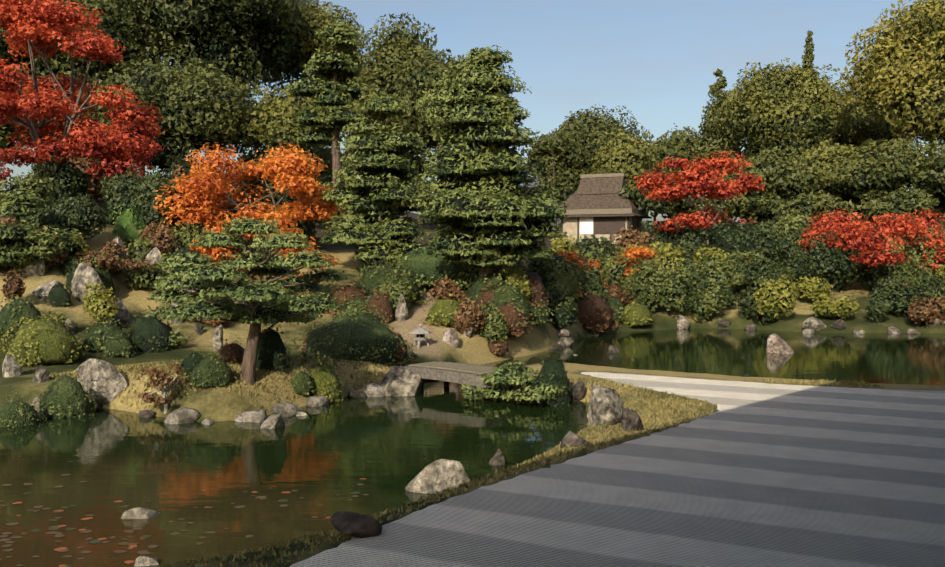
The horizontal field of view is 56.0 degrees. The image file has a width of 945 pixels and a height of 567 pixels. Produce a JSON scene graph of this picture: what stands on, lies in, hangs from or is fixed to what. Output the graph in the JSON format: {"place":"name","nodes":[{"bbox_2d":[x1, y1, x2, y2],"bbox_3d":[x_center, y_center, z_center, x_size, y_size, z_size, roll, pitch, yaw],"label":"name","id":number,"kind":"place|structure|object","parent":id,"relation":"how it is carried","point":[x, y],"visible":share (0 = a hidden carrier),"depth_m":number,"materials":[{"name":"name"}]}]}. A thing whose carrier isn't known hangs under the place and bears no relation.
{"place":"outdoors","nodes":[
{"label":"outdoors","id":0,"kind":"place"},
{"bbox_2d":[0,329,944,566],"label":"pond water","id":1,"kind":"structure","parent":0,"point":[389,448],"depth_m":14.77,"materials":[{"name":"green liquid"}]},
{"bbox_2d":[121,507,160,518],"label":"flat rock","id":2,"kind":"object","parent":1,"relation":"in","point":[139,513],"visible":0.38,"depth_m":11.01,"materials":[{"name":"grey stone"}]},
{"bbox_2d":[0,461,368,566],"bbox_3d":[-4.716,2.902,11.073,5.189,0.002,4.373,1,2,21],"label":"floating leaves","id":3,"kind":"object","parent":1,"relation":"on","point":[142,536],"visible":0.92,"depth_m":10.62,"materials":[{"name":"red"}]},
{"bbox_2d":[261,414,284,428],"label":"rock","id":4,"kind":"object","parent":1,"relation":"in","point":[274,421],"visible":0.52,"depth_m":16.61,"materials":[{"name":"grey stone"}]},
{"bbox_2d":[296,411,307,415],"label":"rock","id":5,"kind":"object","parent":1,"relation":"in","point":[301,413],"visible":0.23,"depth_m":17.91,"materials":[{"name":"grey stone"}]},
{"bbox_2d":[608,345,619,352],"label":"rock","id":6,"kind":"object","parent":1,"relation":"in","point":[613,349],"visible":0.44,"depth_m":29.10,"materials":[{"name":"grey stone"}]},
{"bbox_2d":[766,333,793,353],"bbox_3d":[10.095,2.231,29.053,0.798,1.196,0.549,-1,2,-28],"label":"islet rock","id":7,"kind":"object","parent":1,"relation":"in","point":[776,343],"visible":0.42,"depth_m":28.94,"materials":[{"name":"beige stone"}]},
{"bbox_2d":[0,190,944,566],"bbox_3d":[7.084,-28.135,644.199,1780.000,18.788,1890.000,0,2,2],"label":"ground","id":8,"kind":"structure","parent":0,"point":[220,404],"depth_m":25.31,"materials":[{"name":"green plant"}]},
{"bbox_2d":[2,354,21,376],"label":"rock","id":9,"kind":"object","parent":8,"relation":"on","point":[11,366],"visible":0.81,"depth_m":20.56,"materials":[{"name":"grey stone"}]},
{"bbox_2d":[0,76,34,164],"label":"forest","id":10,"kind":"object","parent":8,"relation":"on","point":[7,129],"visible":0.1,"depth_m":46.59,"materials":[{"name":"green plant"}]},
{"bbox_2d":[0,22,43,79],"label":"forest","id":11,"kind":"object","parent":8,"relation":"on","point":[5,52],"visible":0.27,"depth_m":57.50,"materials":[{"name":"green plant"}]},
{"bbox_2d":[22,256,44,276],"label":"cliff rock","id":12,"kind":"object","parent":8,"relation":"on","point":[32,271],"visible":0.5,"depth_m":26.70,"materials":[{"name":"grey stone"}]},
{"bbox_2d":[0,189,83,266],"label":"pine","id":13,"kind":"object","parent":8,"relation":"on","point":[18,243],"visible":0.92,"depth_m":26.57,"materials":[{"name":"green plant"}]},
{"bbox_2d":[32,365,51,382],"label":"rock","id":14,"kind":"object","parent":8,"relation":"on","point":[42,374],"visible":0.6,"depth_m":19.13,"materials":[{"name":"grey stone"}]},
{"bbox_2d":[32,281,63,300],"bbox_3d":[-12.338,0.247,25.779,0.808,0.666,0.638,0,2,2],"label":"cliff rock","id":15,"kind":"object","parent":8,"relation":"on","point":[43,291],"visible":0.73,"depth_m":25.57,"materials":[{"name":"grey stone"}]},
{"bbox_2d":[64,318,75,334],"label":"cliff rock","id":16,"kind":"object","parent":8,"relation":"on","point":[72,323],"visible":0.29,"depth_m":24.28,"materials":[{"name":"grey stone"}]},
{"bbox_2d":[0,0,164,94],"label":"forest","id":17,"kind":"object","parent":8,"relation":"on","point":[116,29],"visible":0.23,"depth_m":59.50,"materials":[{"name":"green plant"}]},
{"bbox_2d":[0,0,166,187],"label":"maple tree","id":18,"kind":"object","parent":8,"relation":"on","point":[34,26],"visible":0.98,"depth_m":33.69,"materials":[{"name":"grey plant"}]},
{"bbox_2d":[71,262,105,303],"bbox_3d":[-11.356,0.153,26.250,0.872,1.595,0.566,1,2,19],"label":"cliff rock","id":19,"kind":"object","parent":8,"relation":"on","point":[85,273],"visible":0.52,"depth_m":26.07,"materials":[{"name":"grey stone"}]},
{"bbox_2d":[18,89,164,199],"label":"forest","id":20,"kind":"object","parent":8,"relation":"on","point":[99,112],"visible":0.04,"depth_m":43.65,"materials":[{"name":"green plant"}]},
{"bbox_2d":[76,359,128,402],"bbox_3d":[-7.911,2.053,19.090,1.195,0.938,0.874,0,2,2],"label":"rock","id":21,"kind":"object","parent":8,"relation":"on","point":[104,381],"visible":0.71,"depth_m":18.80,"materials":[{"name":"grey stone"}]},
{"bbox_2d":[75,240,152,288],"bbox_3d":[-10.881,-0.512,27.875,2.662,1.745,3.114,0,2,2],"label":"maple","id":22,"kind":"object","parent":8,"relation":"on","point":[112,263],"visible":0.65,"depth_m":27.22,"materials":[{"name":"brown plant"}]},
{"bbox_2d":[111,236,126,257],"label":"cliff rock","id":23,"kind":"object","parent":8,"relation":"on","point":[118,239],"visible":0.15,"depth_m":28.77,"materials":[{"name":"grey stone"}]},
{"bbox_2d":[115,298,130,325],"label":"cliff rock","id":24,"kind":"object","parent":8,"relation":"on","point":[123,317],"visible":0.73,"depth_m":25.65,"materials":[{"name":"grey stone"}]},
{"bbox_2d":[132,32,144,180],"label":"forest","id":25,"kind":"object","parent":8,"relation":"on","point":[135,164],"depth_m":81.77,"materials":[{"name":"green plant"}]},
{"bbox_2d":[111,201,179,257],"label":"shrubs","id":26,"kind":"object","parent":8,"relation":"on","point":[124,229],"visible":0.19,"depth_m":30.77,"materials":[{"name":"green plant"}]},
{"bbox_2d":[134,556,158,566],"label":"rock","id":27,"kind":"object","parent":8,"relation":"on","point":[144,561],"visible":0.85,"depth_m":9.36,"materials":[{"name":"grey stone"}]},
{"bbox_2d":[145,248,162,269],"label":"cliff rock","id":28,"kind":"object","parent":8,"relation":"on","point":[153,256],"visible":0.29,"depth_m":28.51,"materials":[{"name":"grey stone"}]},
{"bbox_2d":[136,363,186,413],"bbox_3d":[-6.170,2.196,17.831,0.933,1.175,1.017,1,2,23],"label":"small maple","id":29,"kind":"object","parent":8,"relation":"on","point":[152,373],"visible":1,"depth_m":17.56,"materials":[{"name":"brown plant"}]},
{"bbox_2d":[170,301,185,323],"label":"cliff rock","id":30,"kind":"object","parent":8,"relation":"on","point":[176,321],"visible":0.19,"depth_m":26.58,"materials":[{"name":"grey stone"}]},
{"bbox_2d":[90,56,267,171],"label":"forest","id":31,"kind":"object","parent":8,"relation":"on","point":[199,111],"visible":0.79,"depth_m":47.90,"materials":[{"name":"green plant"}]},
{"bbox_2d":[195,323,203,334],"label":"cliff rock","id":32,"kind":"object","parent":8,"relation":"on","point":[199,328],"visible":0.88,"depth_m":25.68,"materials":[{"name":"grey stone"}]},
{"bbox_2d":[107,0,321,170],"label":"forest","id":33,"kind":"object","parent":8,"relation":"on","point":[233,39],"visible":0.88,"depth_m":61.96,"materials":[{"name":"green plant"}]},
{"bbox_2d":[212,325,222,350],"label":"cliff rock","id":34,"kind":"object","parent":8,"relation":"on","point":[217,338],"visible":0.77,"depth_m":24.22,"materials":[{"name":"grey stone"}]},
{"bbox_2d":[145,216,350,385],"bbox_3d":[-4.726,0.388,18.435,4.536,3.533,4.240,0,2,2],"label":"spreading pine","id":35,"kind":"object","parent":8,"relation":"on","point":[247,303],"visible":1,"depth_m":17.95,"materials":[{"name":"green plant"}]},
{"bbox_2d":[153,142,345,252],"bbox_3d":[-8.003,-3.015,32.704,6.511,4.607,6.761,0,2,2],"label":"orange maple","id":36,"kind":"object","parent":8,"relation":"on","point":[206,187],"visible":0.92,"depth_m":31.81,"materials":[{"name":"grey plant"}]},
{"bbox_2d":[190,210,339,293],"bbox_3d":[-6.148,-0.463,27.353,4.358,3.501,3.488,0,2,2],"label":"maple","id":37,"kind":"object","parent":8,"relation":"on","point":[215,253],"visible":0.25,"depth_m":26.47,"materials":[{"name":"orange plant"}]},
{"bbox_2d":[226,84,346,176],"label":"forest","id":38,"kind":"object","parent":8,"relation":"on","point":[275,128],"visible":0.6,"depth_m":49.60,"materials":[{"name":"green plant"}]},
{"bbox_2d":[258,0,373,138],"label":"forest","id":39,"kind":"object","parent":8,"relation":"on","point":[320,13],"visible":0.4,"depth_m":69.31,"materials":[{"name":"green plant"}]},
{"bbox_2d":[0,229,635,427],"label":"shrubs","id":40,"kind":"object","parent":8,"relation":"on","point":[356,331],"visible":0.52,"depth_m":22.84,"materials":[{"name":"green plant"}]},
{"bbox_2d":[46,231,604,405],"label":"shrubs","id":41,"kind":"object","parent":8,"relation":"on","point":[147,334],"visible":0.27,"depth_m":23.80,"materials":[{"name":"green plant"}]},
{"bbox_2d":[285,21,370,231],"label":"tall pine","id":42,"kind":"object","parent":8,"relation":"on","point":[335,65],"visible":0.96,"depth_m":45.91,"materials":[{"name":"green plant"}]},
{"bbox_2d":[0,252,655,402],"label":"shrubs","id":43,"kind":"object","parent":8,"relation":"on","point":[44,341],"visible":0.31,"depth_m":21.86,"materials":[{"name":"green plant"}]},
{"bbox_2d":[330,511,381,537],"bbox_3d":[-1.228,2.581,9.383,0.534,0.338,0.333,-1,2,-23],"label":"rock","id":44,"kind":"object","parent":8,"relation":"on","point":[356,525],"visible":0.98,"depth_m":9.30,"materials":[{"name":"black stone"}]},
{"bbox_2d":[316,90,428,260],"bbox_3d":[-3.502,-3.472,32.006,4.362,6.912,4.239,0,2,2],"label":"conifer","id":45,"kind":"object","parent":8,"relation":"on","point":[376,176],"visible":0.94,"depth_m":31.11,"materials":[{"name":"green plant"}]},
{"bbox_2d":[337,84,417,183],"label":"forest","id":46,"kind":"object","parent":8,"relation":"on","point":[359,101],"visible":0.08,"depth_m":56.69,"materials":[{"name":"green plant"}]},
{"bbox_2d":[343,13,450,221],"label":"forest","id":47,"kind":"object","parent":8,"relation":"on","point":[392,54],"visible":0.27,"depth_m":67.14,"materials":[{"name":"green plant"}]},
{"bbox_2d":[377,366,422,396],"bbox_3d":[-1.731,2.469,20.570,1.160,1.154,0.705,0,2,2],"label":"rock","id":48,"kind":"object","parent":8,"relation":"on","point":[397,381],"visible":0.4,"depth_m":20.31,"materials":[{"name":"grey stone"}]},
{"bbox_2d":[395,294,408,320],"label":"hill rock","id":49,"kind":"object","parent":8,"relation":"on","point":[401,313],"visible":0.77,"depth_m":27.13,"materials":[{"name":"grey stone"}]},
{"bbox_2d":[184,261,622,363],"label":"shrubs","id":50,"kind":"object","parent":8,"relation":"on","point":[595,313],"visible":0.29,"depth_m":27.77,"materials":[{"name":"green plant"}]},
{"bbox_2d":[410,324,430,348],"bbox_3d":[-1.475,1.496,25.191,0.615,0.721,0.645,0,2,2],"label":"stone lantern","id":51,"kind":"object","parent":8,"relation":"on","point":[420,332],"visible":0.9,"depth_m":25.07,"materials":[{"name":"stone"}]},
{"bbox_2d":[392,53,456,225],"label":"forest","id":52,"kind":"object","parent":8,"relation":"on","point":[421,81],"visible":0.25,"depth_m":60.11,"materials":[{"name":"green plant"}]},
{"bbox_2d":[405,459,468,493],"bbox_3d":[-0.461,2.831,12.281,0.937,0.821,0.299,0,2,-7],"label":"bank rock","id":53,"kind":"object","parent":8,"relation":"on","point":[439,475],"visible":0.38,"depth_m":12.20,"materials":[{"name":"grey stone"}]},
{"bbox_2d":[442,328,458,347],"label":"hill rock","id":54,"kind":"object","parent":8,"relation":"on","point":[450,336],"visible":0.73,"depth_m":25.75,"materials":[{"name":"beige stone"}]},
{"bbox_2d":[403,361,498,399],"bbox_3d":[-0.259,2.753,20.836,2.669,1.616,1.400,2,3,42],"label":"footbridge","id":55,"kind":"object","parent":8,"relation":"on","point":[448,372],"depth_m":20.46,"materials":[{"name":"grey stone"}]},
{"bbox_2d":[392,231,511,288],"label":"shrubs","id":56,"kind":"object","parent":8,"relation":"on","point":[427,270],"visible":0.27,"depth_m":29.75,"materials":[{"name":"green plant"}]},
{"bbox_2d":[421,46,497,152],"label":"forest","id":57,"kind":"object","parent":8,"relation":"on","point":[449,59],"depth_m":70.60,"materials":[{"name":"green plant"}]},
{"bbox_2d":[459,324,472,337],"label":"hill rock","id":58,"kind":"object","parent":8,"relation":"on","point":[469,333],"visible":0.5,"depth_m":26.57,"materials":[{"name":"grey stone"}]},
{"bbox_2d":[51,356,884,566],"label":"grass tufts","id":59,"kind":"object","parent":8,"relation":"on","point":[132,368],"visible":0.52,"depth_m":16.65,"materials":[{"name":"green plant"}]},
{"bbox_2d":[0,136,944,346],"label":"bushes","id":60,"kind":"object","parent":8,"relation":"on","point":[647,284],"visible":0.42,"depth_m":37.89,"materials":[{"name":"green plant"}]},
{"bbox_2d":[0,148,944,333],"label":"bushes","id":61,"kind":"object","parent":8,"relation":"on","point":[466,315],"visible":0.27,"depth_m":29.86,"materials":[{"name":"green plant"}]},
{"bbox_2d":[31,323,920,424],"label":"shore stones","id":62,"kind":"object","parent":8,"relation":"on","point":[192,415],"visible":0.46,"depth_m":18.14,"materials":[{"name":"grey stone"}]},
{"bbox_2d":[11,140,944,330],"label":"bushes","id":63,"kind":"object","parent":8,"relation":"on","point":[70,207],"visible":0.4,"depth_m":37.52,"materials":[{"name":"green plant"}]},
{"bbox_2d":[408,45,568,275],"bbox_3d":[0.516,-3.402,28.972,5.172,8.573,5.559,0,2,2],"label":"conifer","id":64,"kind":"object","parent":8,"relation":"on","point":[485,209],"visible":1,"depth_m":28.16,"materials":[{"name":"green plant"}]},
{"bbox_2d":[489,449,504,465],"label":"rock","id":65,"kind":"object","parent":8,"relation":"on","point":[497,458],"visible":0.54,"depth_m":13.75,"materials":[{"name":"grey stone"}]},
{"bbox_2d":[66,232,944,322],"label":"bushes","id":66,"kind":"object","parent":8,"relation":"on","point":[780,296],"visible":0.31,"depth_m":37.20,"materials":[{"name":"green plant"}]},
{"bbox_2d":[460,362,564,402],"bbox_3d":[0.917,2.186,19.487,2.424,0.924,2.038,0,2,2],"label":"low pine shrub","id":67,"kind":"object","parent":8,"relation":"on","point":[509,373],"visible":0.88,"depth_m":19.14,"materials":[{"name":"green plant"}]},
{"bbox_2d":[509,159,561,223],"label":"tiled hall","id":68,"kind":"structure","parent":8,"relation":"on","point":[558,222],"depth_m":93.10,"materials":[{"name":"white paint"}]},
{"bbox_2d":[520,130,586,229],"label":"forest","id":69,"kind":"object","parent":8,"relation":"on","point":[568,186],"visible":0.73,"depth_m":82.54,"materials":[{"name":"green plant"}]},
{"bbox_2d":[561,431,593,447],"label":"rock","id":70,"kind":"object","parent":8,"relation":"on","point":[572,438],"visible":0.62,"depth_m":13.71,"materials":[{"name":"grey stone"}]},
{"bbox_2d":[569,381,585,400],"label":"path rock","id":71,"kind":"object","parent":8,"relation":"on","point":[579,387],"visible":0.92,"depth_m":19.66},
{"bbox_2d":[557,250,602,276],"bbox_3d":[4.451,-0.489,39.136,2.095,2.070,2.692,2,3,39],"label":"maple","id":72,"kind":"object","parent":8,"relation":"on","point":[570,255],"depth_m":39.22,"materials":[{"name":"orange plant"}]},
{"bbox_2d":[527,104,653,197],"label":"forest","id":73,"kind":"object","parent":8,"relation":"on","point":[586,133],"visible":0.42,"depth_m":83.90,"materials":[{"name":"green plant"}]},
{"bbox_2d":[576,270,607,297],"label":"shrubs","id":74,"kind":"object","parent":8,"relation":"on","point":[605,284],"visible":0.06,"depth_m":39.59,"materials":[{"name":"orange plant"}]},
{"bbox_2d":[589,331,598,335],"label":"rock","id":75,"kind":"object","parent":8,"relation":"on","point":[595,333],"visible":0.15,"depth_m":35.06,"materials":[{"name":"grey stone"}]},
{"bbox_2d":[587,385,622,426],"bbox_3d":[2.390,2.251,15.656,0.558,0.886,0.698,-1,2,-18],"label":"path rock","id":76,"kind":"object","parent":8,"relation":"on","point":[605,404],"visible":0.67,"depth_m":15.49,"materials":[{"name":"grey stone"}]},
{"bbox_2d":[559,173,651,243],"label":"tea house","id":77,"kind":"structure","parent":8,"relation":"on","point":[598,205],"depth_m":56.17,"materials":[{"name":"paint"}]},
{"bbox_2d":[290,372,944,566],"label":"raked gravel","id":78,"kind":"structure","parent":8,"relation":"on","point":[751,474],"depth_m":10.75,"materials":[{"name":"grey gravel"}]},
{"bbox_2d":[587,128,673,185],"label":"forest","id":79,"kind":"object","parent":8,"relation":"on","point":[630,156],"visible":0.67,"depth_m":74.83,"materials":[{"name":"green plant"}]},
{"bbox_2d":[621,407,642,431],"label":"rock","id":80,"kind":"object","parent":8,"relation":"on","point":[630,419],"visible":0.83,"depth_m":14.88,"materials":[{"name":"grey stone"}]},
{"bbox_2d":[614,245,666,278],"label":"maple bank","id":81,"kind":"structure","parent":8,"relation":"on","point":[634,252],"depth_m":40.94,"materials":[{"name":"orange plant"}]},
{"bbox_2d":[618,166,690,224],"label":"tree","id":82,"kind":"object","parent":8,"relation":"on","point":[643,203],"visible":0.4,"depth_m":54.36,"materials":[{"name":"green plant"}]},
{"bbox_2d":[646,123,698,215],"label":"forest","id":83,"kind":"object","parent":8,"relation":"on","point":[680,145],"visible":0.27,"depth_m":81.01,"materials":[{"name":"green plant"}]},
{"bbox_2d":[677,314,689,328],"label":"rock","id":84,"kind":"object","parent":8,"relation":"on","point":[683,322],"visible":0.75,"depth_m":38.00,"materials":[{"name":"grey stone"}]},
{"bbox_2d":[633,150,765,242],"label":"maple","id":85,"kind":"object","parent":8,"relation":"on","point":[695,183],"visible":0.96,"depth_m":47.70,"materials":[{"name":"red plant"}]},
{"bbox_2d":[659,175,739,224],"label":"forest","id":86,"kind":"object","parent":8,"relation":"on","point":[669,215],"depth_m":62.61,"materials":[{"name":"green plant"}]},
{"bbox_2d":[672,180,748,223],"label":"understorey","id":87,"kind":"object","parent":8,"relation":"on","point":[733,205],"visible":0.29,"depth_m":56.51,"materials":[{"name":"green plant"}]},
{"bbox_2d":[691,68,741,224],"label":"conifer tree","id":88,"kind":"object","parent":8,"relation":"on","point":[714,141],"visible":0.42,"depth_m":78.12,"materials":[{"name":"green plant"}]},
{"bbox_2d":[716,320,730,327],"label":"rock","id":89,"kind":"object","parent":8,"relation":"on","point":[724,323],"visible":0.92,"depth_m":38.26,"materials":[{"name":"grey stone"}]},
{"bbox_2d":[732,190,789,222],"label":"tree","id":90,"kind":"object","parent":8,"relation":"on","point":[760,208],"visible":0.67,"depth_m":57.87,"materials":[{"name":"green plant"}]},
{"bbox_2d":[713,146,826,223],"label":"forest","id":91,"kind":"object","parent":8,"relation":"on","point":[781,177],"visible":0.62,"depth_m":57.43,"materials":[{"name":"green plant"}]},
{"bbox_2d":[707,57,867,167],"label":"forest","id":92,"kind":"object","parent":8,"relation":"on","point":[778,106],"visible":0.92,"depth_m":69.15,"materials":[{"name":"green plant"}]},
{"bbox_2d":[641,215,944,253],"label":"clipped hedge","id":93,"kind":"object","parent":8,"relation":"on","point":[734,236],"visible":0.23,"depth_m":49.26,"materials":[{"name":"green plant"}]},
{"bbox_2d":[799,30,817,78],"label":"cedar","id":94,"kind":"object","parent":8,"relation":"on","point":[808,58],"visible":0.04,"depth_m":97.60,"materials":[{"name":"green plant"}]},
{"bbox_2d":[772,190,856,223],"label":"understorey","id":95,"kind":"object","parent":8,"relation":"on","point":[805,205],"visible":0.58,"depth_m":54.72,"materials":[{"name":"green plant"}]},
{"bbox_2d":[802,317,826,331],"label":"rock","id":96,"kind":"object","parent":8,"relation":"on","point":[815,324],"visible":0.85,"depth_m":36.30,"materials":[{"name":"grey stone"}]},
{"bbox_2d":[789,138,857,197],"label":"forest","id":97,"kind":"object","parent":8,"relation":"on","point":[826,162],"visible":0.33,"depth_m":59.60,"materials":[{"name":"green plant"}]},
{"bbox_2d":[831,319,845,329],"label":"rock","id":98,"kind":"object","parent":8,"relation":"on","point":[839,324],"visible":0.92,"depth_m":36.23,"materials":[{"name":"grey stone"}]},
{"bbox_2d":[835,183,903,220],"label":"tree","id":99,"kind":"object","parent":8,"relation":"on","point":[880,193],"visible":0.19,"depth_m":56.53,"materials":[{"name":"green plant"}]},
{"bbox_2d":[798,208,944,276],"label":"red maple","id":100,"kind":"object","parent":8,"relation":"on","point":[855,234],"visible":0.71,"depth_m":41.26,"materials":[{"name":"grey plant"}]},
{"bbox_2d":[830,86,917,153],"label":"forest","id":101,"kind":"object","parent":8,"relation":"on","point":[875,125],"visible":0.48,"depth_m":73.72,"materials":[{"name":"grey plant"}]},
{"bbox_2d":[824,136,936,202],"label":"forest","id":102,"kind":"object","parent":8,"relation":"on","point":[885,164],"visible":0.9,"depth_m":55.23,"materials":[{"name":"green plant"}]},
{"bbox_2d":[836,0,944,196],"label":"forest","id":103,"kind":"object","parent":8,"relation":"on","point":[901,69],"visible":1,"depth_m":60.22,"materials":[{"name":"green plant"}]},
{"bbox_2d":[855,183,942,221],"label":"understorey","id":104,"kind":"object","parent":8,"relation":"on","point":[910,201],"visible":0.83,"depth_m":53.44,"materials":[{"name":"green plant"}]},
{"bbox_2d":[900,140,944,197],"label":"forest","id":105,"kind":"object","parent":8,"relation":"on","point":[932,180],"visible":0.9,"depth_m":53.77,"materials":[{"name":"green plant"}]},
{"bbox_2d":[925,317,944,326],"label":"rock","id":106,"kind":"object","parent":8,"relation":"on","point":[936,322],"visible":0.31,"depth_m":36.34,"materials":[{"name":"grey stone"}]},
{"bbox_2d":[926,193,944,221],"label":"tree","id":107,"kind":"object","parent":8,"relation":"on","point":[941,207],"visible":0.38,"depth_m":55.39,"materials":[{"name":"green plant"}]},
{"bbox_2d":[0,0,944,223],"label":"sky","id":108,"kind":"structure","parent":0,"point":[657,60],"materials":[{"name":"blue"}]}
]}

